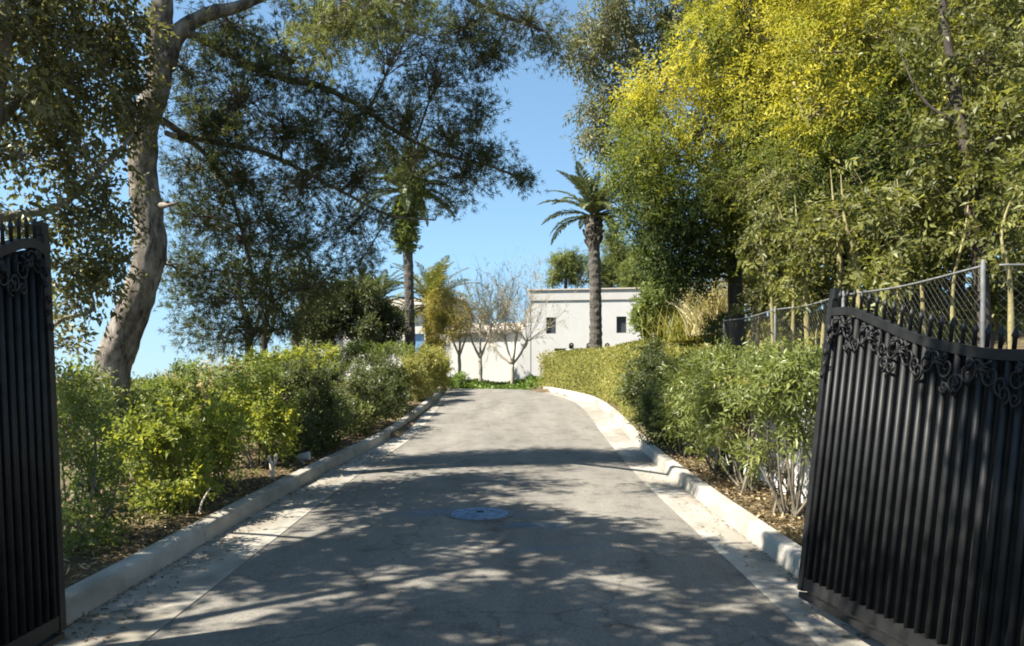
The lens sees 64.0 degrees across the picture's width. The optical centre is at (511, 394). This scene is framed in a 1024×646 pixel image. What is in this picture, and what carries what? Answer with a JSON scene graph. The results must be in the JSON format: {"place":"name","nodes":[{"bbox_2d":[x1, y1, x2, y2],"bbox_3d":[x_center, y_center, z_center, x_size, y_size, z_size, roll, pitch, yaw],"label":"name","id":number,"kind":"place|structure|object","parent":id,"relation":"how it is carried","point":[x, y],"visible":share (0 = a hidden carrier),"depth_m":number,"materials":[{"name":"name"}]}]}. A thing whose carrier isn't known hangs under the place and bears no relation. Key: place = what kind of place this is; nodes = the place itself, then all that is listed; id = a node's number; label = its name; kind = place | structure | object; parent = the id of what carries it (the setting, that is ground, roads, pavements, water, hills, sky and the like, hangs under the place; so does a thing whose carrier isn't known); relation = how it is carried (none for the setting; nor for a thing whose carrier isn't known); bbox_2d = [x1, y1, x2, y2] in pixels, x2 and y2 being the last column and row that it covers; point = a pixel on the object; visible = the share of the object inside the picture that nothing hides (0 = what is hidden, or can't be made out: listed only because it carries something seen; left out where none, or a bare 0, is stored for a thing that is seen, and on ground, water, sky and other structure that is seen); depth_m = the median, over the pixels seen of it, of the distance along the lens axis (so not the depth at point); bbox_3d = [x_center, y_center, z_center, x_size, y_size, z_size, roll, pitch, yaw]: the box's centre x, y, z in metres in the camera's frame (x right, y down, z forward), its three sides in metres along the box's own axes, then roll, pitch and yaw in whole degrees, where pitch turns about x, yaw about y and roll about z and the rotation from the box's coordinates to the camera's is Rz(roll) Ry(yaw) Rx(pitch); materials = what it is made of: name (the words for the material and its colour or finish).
{"place":"outdoors","nodes":[
{"label":"outdoors","id":0,"kind":"place"},
{"bbox_2d":[140,389,818,645],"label":"road","id":1,"kind":"structure","parent":0,"point":[594,540],"depth_m":6.28,"materials":[{"name":"grey asphalt"}]},
{"bbox_2d":[62,452,871,641],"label":"fallen leaves","id":2,"kind":"object","parent":1,"relation":"on","point":[151,576],"visible":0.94,"depth_m":5.92,"materials":[{"name":"brown plant"}]},
{"bbox_2d":[446,507,513,520],"bbox_3d":[-0.320,1.196,8.150,0.670,0.050,0.670,0,3,0],"label":"manhole cover","id":3,"kind":"object","parent":1,"relation":"on","point":[479,514],"visible":0.96,"depth_m":8.09,"materials":[{"name":"metal"}]},
{"bbox_2d":[0,0,1017,378],"label":"sky","id":4,"kind":"structure","parent":0,"point":[538,108],"materials":[{"name":"blue"}]},
{"bbox_2d":[56,287,1023,587],"bbox_3d":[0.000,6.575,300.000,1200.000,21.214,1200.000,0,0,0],"label":"ground","id":5,"kind":"structure","parent":0,"point":[194,515],"depth_m":8.66,"materials":[{"name":"soil"}]},
{"bbox_2d":[0,0,179,390],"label":"oak tree","id":6,"kind":"object","parent":5,"relation":"on","point":[38,102],"visible":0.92,"depth_m":8.49,"materials":[{"name":"green plant"}]},
{"bbox_2d":[55,349,150,557],"bbox_3d":[-3.388,0.464,6.348,0.972,1.780,1.572,0,0,-11],"label":"shrub","id":7,"kind":"object","parent":5,"relation":"on","point":[92,464],"visible":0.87,"depth_m":6.35,"materials":[{"name":"green plant"}]},
{"bbox_2d":[56,359,162,492],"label":"shrub","id":8,"kind":"object","parent":5,"relation":"on","point":[120,402],"visible":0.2,"depth_m":8.81,"materials":[{"name":"green plant"}]},
{"bbox_2d":[74,367,182,477],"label":"shrub","id":9,"kind":"object","parent":5,"relation":"on","point":[136,380],"visible":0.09,"depth_m":12.25,"materials":[{"name":"green plant"}]},
{"bbox_2d":[87,394,233,517],"bbox_3d":[-3.399,0.635,7.974,1.326,1.278,1.641,0,0,0],"label":"shrub","id":10,"kind":"object","parent":5,"relation":"on","point":[158,443],"visible":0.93,"depth_m":7.74,"materials":[{"name":"green plant"}]},
{"bbox_2d":[145,354,210,409],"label":"shrub","id":11,"kind":"object","parent":5,"relation":"on","point":[183,364],"visible":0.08,"depth_m":15.77,"materials":[{"name":"green plant"}]},
{"bbox_2d":[199,488,210,514],"bbox_3d":[-2.859,1.007,7.606,0.117,0.275,0.024,0,0,-9],"label":"dead stick","id":12,"kind":"object","parent":5,"relation":"on","point":[200,507],"visible":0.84,"depth_m":7.60,"materials":[{"name":"brown wood"}]},
{"bbox_2d":[154,341,258,418],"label":"shrub","id":13,"kind":"object","parent":5,"relation":"on","point":[212,376],"visible":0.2,"depth_m":14.90,"materials":[{"name":"green plant"}]},
{"bbox_2d":[146,384,267,495],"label":"shrub","id":14,"kind":"object","parent":5,"relation":"on","point":[222,434],"visible":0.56,"depth_m":8.95,"materials":[{"name":"green plant"}]},
{"bbox_2d":[130,353,288,458],"bbox_3d":[-4.608,0.212,12.511,1.636,1.791,2.731,0,0,39],"label":"shrub","id":15,"kind":"object","parent":5,"relation":"on","point":[256,368],"visible":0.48,"depth_m":12.47,"materials":[{"name":"green plant"}]},
{"bbox_2d":[209,245,284,428],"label":"tree","id":16,"kind":"object","parent":5,"relation":"on","point":[243,306],"visible":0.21,"depth_m":19.96,"materials":[{"name":"green plant"}]},
{"bbox_2d":[108,414,388,525],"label":"weeds","id":17,"kind":"object","parent":5,"relation":"on","point":[159,513],"visible":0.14,"depth_m":9.43,"materials":[{"name":"green plant"}]},
{"bbox_2d":[55,386,443,632],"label":"kerb","id":18,"kind":"structure","parent":5,"relation":"on","point":[91,593],"depth_m":6.82,"materials":[{"name":"concrete"}]},
{"bbox_2d":[54,390,445,645],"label":"gutter","id":19,"kind":"object","parent":5,"relation":"on","point":[192,586],"visible":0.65,"depth_m":6.16,"materials":[{"name":"concrete"}]},
{"bbox_2d":[205,368,306,467],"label":"shrub","id":20,"kind":"object","parent":5,"relation":"on","point":[272,428],"visible":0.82,"depth_m":10.81,"materials":[{"name":"green plant"}]},
{"bbox_2d":[267,453,277,478],"bbox_3d":[-2.896,0.882,9.900,0.129,0.332,0.065,0,0,0],"label":"forked stump","id":21,"kind":"object","parent":5,"relation":"on","point":[271,466],"visible":0.9,"depth_m":9.88,"materials":[{"name":"grey wood"}]},
{"bbox_2d":[233,234,316,357],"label":"tree","id":22,"kind":"object","parent":5,"relation":"on","point":[264,343],"visible":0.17,"depth_m":20.93,"materials":[{"name":"green plant"}]},
{"bbox_2d":[222,336,355,403],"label":"shrub","id":23,"kind":"object","parent":5,"relation":"on","point":[295,352],"visible":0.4,"depth_m":18.50,"materials":[{"name":"green plant"}]},
{"bbox_2d":[297,451,310,464],"bbox_3d":[-2.849,0.873,11.200,0.186,0.189,0.127,0,0,0],"label":"garden spotlight","id":24,"kind":"object","parent":5,"relation":"on","point":[304,456],"visible":0.91,"depth_m":11.16,"materials":[{"name":"grey plastic"}]},
{"bbox_2d":[253,349,359,460],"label":"shrub","id":25,"kind":"object","parent":5,"relation":"on","point":[328,418],"visible":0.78,"depth_m":12.68,"materials":[{"name":"green plant"}]},
{"bbox_2d":[278,247,345,389],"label":"tree","id":26,"kind":"object","parent":5,"relation":"on","point":[317,311],"visible":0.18,"depth_m":21.98,"materials":[{"name":"green plant"}]},
{"bbox_2d":[89,0,581,489],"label":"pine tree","id":27,"kind":"object","parent":5,"relation":"on","point":[342,22],"visible":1,"depth_m":11.31,"materials":[{"name":"green plant"}]},
{"bbox_2d":[286,271,420,387],"bbox_3d":[-6.019,-2.446,31.172,5.079,4.769,4.327,0,0,0],"label":"shrub","id":28,"kind":"object","parent":5,"relation":"on","point":[380,323],"visible":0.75,"depth_m":30.57,"materials":[{"name":"green plant"}]},
{"bbox_2d":[316,354,402,436],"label":"shrub","id":29,"kind":"object","parent":5,"relation":"on","point":[363,389],"visible":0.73,"depth_m":15.84,"materials":[{"name":"green plant"}]},
{"bbox_2d":[328,334,422,371],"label":"shrub","id":30,"kind":"object","parent":5,"relation":"on","point":[354,350],"visible":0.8,"depth_m":23.41,"materials":[{"name":"green plant"}]},
{"bbox_2d":[347,269,417,369],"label":"palm tree","id":31,"kind":"object","parent":5,"relation":"on","point":[385,284],"visible":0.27,"depth_m":36.73,"materials":[{"name":"green plant"}]},
{"bbox_2d":[293,297,474,378],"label":"villa","id":32,"kind":"object","parent":5,"relation":"on","point":[418,338],"visible":0.02,"depth_m":44.98,"materials":[{"name":"beige paint"}]},
{"bbox_2d":[329,330,342,347],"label":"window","id":33,"kind":"structure","parent":32,"relation":"in","point":[340,343],"depth_m":45.77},
{"bbox_2d":[415,334,423,351],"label":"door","id":34,"kind":"structure","parent":32,"relation":"in","point":[418,338],"depth_m":44.95,"materials":[{"name":"blue paint"}]},
{"bbox_2d":[354,351,417,418],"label":"shrub","id":35,"kind":"object","parent":5,"relation":"on","point":[397,376],"visible":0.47,"depth_m":18.93,"materials":[{"name":"green plant"}]},
{"bbox_2d":[350,133,457,357],"bbox_3d":[-4.165,-5.408,33.081,4.578,10.104,4.495,0,0,-34],"label":"palm tree","id":36,"kind":"object","parent":5,"relation":"on","point":[408,286],"visible":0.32,"depth_m":32.82,"materials":[{"name":"green plant"}]},
{"bbox_2d":[384,174,433,254],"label":"ivy vine","id":37,"kind":"object","parent":36,"relation":"attached to","point":[402,243],"visible":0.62,"depth_m":32.71,"materials":[{"name":"green plant"}]},
{"bbox_2d":[398,342,456,401],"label":"clipped hedge","id":38,"kind":"object","parent":5,"relation":"on","point":[432,363],"visible":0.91,"depth_m":22.61,"materials":[{"name":"plant"}]},
{"bbox_2d":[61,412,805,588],"bbox_3d":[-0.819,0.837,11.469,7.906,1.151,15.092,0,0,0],"label":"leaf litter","id":39,"kind":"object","parent":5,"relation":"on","point":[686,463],"visible":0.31,"depth_m":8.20,"materials":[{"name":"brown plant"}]},
{"bbox_2d":[387,255,480,346],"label":"palm tree","id":40,"kind":"object","parent":5,"relation":"on","point":[438,271],"visible":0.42,"depth_m":37.53,"materials":[{"name":"green plant"}]},
{"bbox_2d":[417,281,472,356],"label":"shrub","id":41,"kind":"object","parent":5,"relation":"on","point":[441,320],"visible":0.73,"depth_m":34.00,"materials":[{"name":"green plant"}]},
{"bbox_2d":[416,272,507,373],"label":"pollard tree","id":42,"kind":"object","parent":5,"relation":"on","point":[459,350],"visible":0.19,"depth_m":37.93,"materials":[{"name":"plant"}]},
{"bbox_2d":[449,370,476,388],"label":"shrub","id":43,"kind":"object","parent":5,"relation":"on","point":[459,378],"visible":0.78,"depth_m":30.43,"materials":[{"name":"green plant"}]},
{"bbox_2d":[444,322,522,382],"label":"wall","id":44,"kind":"structure","parent":5,"relation":"on","point":[498,370],"depth_m":41.60,"materials":[{"name":"white paint"}]},
{"bbox_2d":[425,374,543,389],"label":"ground cover","id":45,"kind":"object","parent":5,"relation":"on","point":[526,382],"visible":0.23,"depth_m":30.78,"materials":[{"name":"green plant"}]},
{"bbox_2d":[431,270,538,381],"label":"pollard tree","id":46,"kind":"object","parent":5,"relation":"on","point":[480,353],"visible":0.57,"depth_m":35.97,"materials":[{"name":"plant"}]},
{"bbox_2d":[442,242,588,384],"bbox_3d":[-0.054,-3.065,32.939,6.013,5.852,4.619,0,0,29],"label":"pollard tree","id":47,"kind":"object","parent":5,"relation":"on","point":[512,361],"visible":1,"depth_m":32.93,"materials":[{"name":"plant"}]},
{"bbox_2d":[542,242,588,288],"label":"pine tree","id":48,"kind":"object","parent":5,"relation":"on","point":[567,268],"visible":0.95,"depth_m":51.74,"materials":[{"name":"green plant"}]},
{"bbox_2d":[554,348,585,351],"bbox_3d":[2.492,-1.378,33.500,1.500,0.950,0.700,0,0,0],"label":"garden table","id":49,"kind":"object","parent":5,"relation":"on","point":[560,349],"visible":0.03,"depth_m":33.15,"materials":[{"name":"white wood"}]},
{"bbox_2d":[537,161,639,348],"bbox_3d":[3.123,-4.721,30.353,3.761,7.375,3.815,0,0,-25],"label":"palm tree","id":50,"kind":"object","parent":5,"relation":"on","point":[594,204],"visible":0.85,"depth_m":30.30,"materials":[{"name":"green plant"}]},
{"bbox_2d":[514,287,671,380],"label":"white house","id":51,"kind":"structure","parent":5,"relation":"on","point":[616,308],"depth_m":40.10,"materials":[{"name":"paint"}]},
{"bbox_2d":[546,317,555,333],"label":"window","id":52,"kind":"structure","parent":51,"relation":"in","point":[552,330],"depth_m":40.35,"materials":[{"name":"grey glass"}]},
{"bbox_2d":[617,317,625,332],"bbox_3d":[5.333,-3.375,39.942,0.471,0.800,0.080,0,0,7],"label":"window","id":53,"kind":"structure","parent":51,"relation":"in","point":[621,321],"depth_m":39.93,"materials":[{"name":"black glass"}]},
{"bbox_2d":[578,224,645,287],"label":"pine tree","id":54,"kind":"object","parent":5,"relation":"on","point":[610,260],"visible":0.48,"depth_m":53.49,"materials":[{"name":"green plant"}]},
{"bbox_2d":[533,343,702,431],"bbox_3d":[2.677,-0.371,21.576,2.387,2.262,12.003,0,0,-8],"label":"clipped hedge","id":55,"kind":"object","parent":5,"relation":"on","point":[593,371],"visible":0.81,"depth_m":23.43,"materials":[{"name":"plant"}]},
{"bbox_2d":[551,0,697,346],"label":"eucalyptus tree","id":56,"kind":"object","parent":5,"relation":"on","point":[616,20],"visible":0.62,"depth_m":23.82,"materials":[{"name":"green plant"}]},
{"bbox_2d":[612,241,651,287],"label":"pine tree","id":57,"kind":"object","parent":5,"relation":"on","point":[626,279],"visible":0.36,"depth_m":49.70,"materials":[{"name":"green plant"}]},
{"bbox_2d":[613,334,682,446],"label":"shrub","id":58,"kind":"object","parent":5,"relation":"on","point":[634,393],"visible":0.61,"depth_m":14.38,"materials":[{"name":"green plant"}]},
{"bbox_2d":[625,271,692,344],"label":"shrub","id":59,"kind":"object","parent":5,"relation":"on","point":[652,307],"visible":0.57,"depth_m":22.84,"materials":[{"name":"green plant"}]},
{"bbox_2d":[642,341,715,458],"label":"oleander","id":60,"kind":"object","parent":5,"relation":"on","point":[675,373],"visible":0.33,"depth_m":11.86,"materials":[{"name":"green plant"}]},
{"bbox_2d":[639,305,768,344],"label":"tall grass","id":61,"kind":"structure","parent":5,"relation":"on","point":[675,330],"depth_m":17.75,"materials":[{"name":"green plant"}]},
{"bbox_2d":[585,0,830,358],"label":"mimosa tree","id":62,"kind":"object","parent":5,"relation":"on","point":[674,224],"visible":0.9,"depth_m":14.06,"materials":[{"name":"green plant"}]},
{"bbox_2d":[666,277,756,336],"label":"tall grass","id":63,"kind":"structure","parent":5,"relation":"on","point":[698,312],"depth_m":16.76,"materials":[{"name":"beige plant"}]},
{"bbox_2d":[664,335,761,475],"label":"oleander","id":64,"kind":"object","parent":5,"relation":"on","point":[690,399],"visible":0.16,"depth_m":10.17,"materials":[{"name":"green plant"}]},
{"bbox_2d":[543,392,884,645],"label":"gutter","id":65,"kind":"object","parent":5,"relation":"on","point":[625,446],"visible":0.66,"depth_m":6.84,"materials":[{"name":"concrete"}]},
{"bbox_2d":[543,386,886,645],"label":"kerb","id":66,"kind":"structure","parent":5,"relation":"on","point":[781,549],"depth_m":8.30,"materials":[{"name":"concrete"}]},
{"bbox_2d":[632,0,810,321],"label":"woodland tree","id":67,"kind":"object","parent":5,"relation":"on","point":[669,10],"visible":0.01,"depth_m":24.25,"materials":[{"name":"green plant"}]},
{"bbox_2d":[698,306,762,349],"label":"shrub","id":68,"kind":"object","parent":5,"relation":"on","point":[716,327],"visible":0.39,"depth_m":14.93,"materials":[{"name":"green plant"}]},
{"bbox_2d":[712,148,784,349],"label":"sapling","id":69,"kind":"object","parent":5,"relation":"on","point":[740,190],"visible":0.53,"depth_m":13.08,"materials":[{"name":"green plant"}]},
{"bbox_2d":[686,332,811,494],"bbox_3d":[2.554,0.235,8.957,1.501,1.788,1.980,0,0,28],"label":"oleander","id":70,"kind":"object","parent":5,"relation":"on","point":[724,434],"visible":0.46,"depth_m":8.99,"materials":[{"name":"green plant"}]},
{"bbox_2d":[683,398,815,502],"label":"wall","id":71,"kind":"structure","parent":5,"relation":"on","point":[806,475],"depth_m":8.90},
{"bbox_2d":[718,186,804,344],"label":"sapling","id":72,"kind":"object","parent":5,"relation":"on","point":[754,237],"visible":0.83,"depth_m":11.71,"materials":[{"name":"green plant"}]},
{"bbox_2d":[713,330,822,518],"bbox_3d":[2.509,0.289,7.537,1.242,1.794,2.044,0,0,0],"label":"oleander","id":73,"kind":"object","parent":5,"relation":"on","point":[784,387],"visible":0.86,"depth_m":7.34,"materials":[{"name":"green plant"}]},
{"bbox_2d":[728,154,820,351],"bbox_3d":[3.611,-1.720,11.354,1.451,3.247,1.067,0,0,-33],"label":"sapling","id":74,"kind":"object","parent":5,"relation":"on","point":[775,183],"visible":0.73,"depth_m":11.28,"materials":[{"name":"green plant"}]},
{"bbox_2d":[728,265,829,355],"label":"shrub","id":75,"kind":"object","parent":5,"relation":"on","point":[755,307],"visible":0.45,"depth_m":12.74,"materials":[{"name":"green plant"}]},
{"bbox_2d":[560,303,1023,360],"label":"bank cover","id":76,"kind":"object","parent":5,"relation":"on","point":[929,311],"visible":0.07,"depth_m":17.15,"materials":[{"name":"green plant"}]},
{"bbox_2d":[756,194,844,353],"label":"sapling","id":77,"kind":"object","parent":5,"relation":"on","point":[794,280],"visible":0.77,"depth_m":10.37,"materials":[{"name":"green plant"}]},
{"bbox_2d":[756,136,863,347],"bbox_3d":[4.056,-1.824,11.033,1.554,3.375,1.046,0,0,0],"label":"sapling","id":78,"kind":"object","parent":5,"relation":"on","point":[795,174],"visible":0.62,"depth_m":11.07,"materials":[{"name":"green plant"}]},
{"bbox_2d":[661,0,968,330],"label":"woodland tree","id":79,"kind":"object","parent":5,"relation":"on","point":[781,272],"visible":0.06,"depth_m":18.67,"materials":[{"name":"green plant"}]},
{"bbox_2d":[768,169,865,306],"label":"sapling","id":80,"kind":"object","parent":5,"relation":"on","point":[838,248],"visible":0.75,"depth_m":9.86,"materials":[{"name":"green plant"}]},
{"bbox_2d":[777,245,896,368],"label":"shrub","id":81,"kind":"object","parent":5,"relation":"on","point":[820,291],"visible":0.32,"depth_m":10.91,"materials":[{"name":"green plant"}]},
{"bbox_2d":[701,2,997,301],"bbox_3d":[8.630,-6.422,20.775,8.178,10.025,5.516,0,0,0],"label":"woodland tree","id":82,"kind":"object","parent":5,"relation":"on","point":[869,259],"depth_m":19.69,"materials":[{"name":"green plant"}]},
{"bbox_2d":[723,259,985,358],"bbox_3d":[3.600,-0.439,10.080,0.038,1.717,7.678,0,0,0],"label":"chain link fence","id":83,"kind":"object","parent":5,"relation":"on","point":[982,297],"visible":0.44,"depth_m":7.33,"materials":[{"name":"metal"}]},
{"bbox_2d":[795,174,914,307],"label":"sapling","id":84,"kind":"object","parent":5,"relation":"on","point":[854,257],"visible":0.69,"depth_m":9.59,"materials":[{"name":"green plant"}]},
{"bbox_2d":[816,151,916,297],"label":"sapling","id":85,"kind":"object","parent":5,"relation":"on","point":[866,163],"visible":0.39,"depth_m":9.91,"materials":[{"name":"green plant"}]},
{"bbox_2d":[732,0,1021,316],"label":"mimosa tree","id":86,"kind":"object","parent":5,"relation":"on","point":[838,143],"visible":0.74,"depth_m":12.52,"materials":[{"name":"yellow plant"}]},
{"bbox_2d":[834,146,972,323],"bbox_3d":[4.277,-1.455,8.857,1.278,2.809,1.626,0,0,11],"label":"sapling","id":87,"kind":"object","parent":5,"relation":"on","point":[896,262],"visible":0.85,"depth_m":8.77,"materials":[{"name":"green plant"}]},
{"bbox_2d":[848,218,997,337],"bbox_3d":[4.856,-1.111,9.621,1.757,2.001,1.616,0,0,-20],"label":"shrub","id":88,"kind":"object","parent":5,"relation":"on","point":[949,264],"visible":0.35,"depth_m":9.40,"materials":[{"name":"green plant"}]},
{"bbox_2d":[869,142,978,334],"bbox_3d":[4.607,-1.468,9.119,1.063,2.704,1.260,0,0,0],"label":"sapling","id":89,"kind":"object","parent":5,"relation":"on","point":[913,166],"visible":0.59,"depth_m":8.97,"materials":[{"name":"green plant"}]},
{"bbox_2d":[825,0,1023,310],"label":"woodland tree","id":90,"kind":"object","parent":5,"relation":"on","point":[960,283],"visible":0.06,"depth_m":17.08,"materials":[{"name":"green plant"}]},
{"bbox_2d":[839,0,1023,347],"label":"woodland tree","id":91,"kind":"object","parent":5,"relation":"on","point":[950,122],"visible":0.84,"depth_m":8.60,"materials":[{"name":"green plant"}]},
{"bbox_2d":[906,234,1023,348],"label":"shrub","id":92,"kind":"object","parent":5,"relation":"on","point":[998,301],"visible":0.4,"depth_m":9.32,"materials":[{"name":"green plant"}]},
{"bbox_2d":[912,145,1023,341],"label":"sapling","id":93,"kind":"object","parent":5,"relation":"on","point":[967,178],"visible":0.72,"depth_m":8.48,"materials":[{"name":"green plant"}]},
{"bbox_2d":[933,0,1023,270],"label":"woodland tree","id":94,"kind":"object","parent":5,"relation":"on","point":[1011,32],"visible":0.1,"depth_m":14.14,"materials":[{"name":"green plant"}]},
{"bbox_2d":[947,142,1023,348],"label":"sapling","id":95,"kind":"object","parent":5,"relation":"on","point":[1018,181],"visible":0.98,"depth_m":7.51,"materials":[{"name":"green plant"}]},
{"bbox_2d":[954,0,1023,255],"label":"woodland tree","id":96,"kind":"object","parent":5,"relation":"on","point":[988,79],"visible":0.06,"depth_m":16.25,"materials":[{"name":"green plant"}]},
{"bbox_2d":[999,264,1023,347],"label":"chain link fence","id":97,"kind":"object","parent":5,"relation":"on","point":[1011,291],"visible":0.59,"depth_m":6.21,"materials":[{"name":"metal"}]},
{"bbox_2d":[797,288,1023,645],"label":"iron gate","id":98,"kind":"structure","parent":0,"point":[913,532],"depth_m":4.20,"materials":[{"name":"black metal"}]},
{"bbox_3d":[-2.550,0.461,2.150,0.500,2.180,0.500,0,0,0],"label":"gate pillar","id":99,"kind":"object","parent":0,"visible":0},
{"bbox_2d":[0,217,66,645],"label":"iron gate","id":100,"kind":"structure","parent":99,"relation":"attached to","point":[32,598],"depth_m":4.18,"materials":[{"name":"black metal"}]}
]}

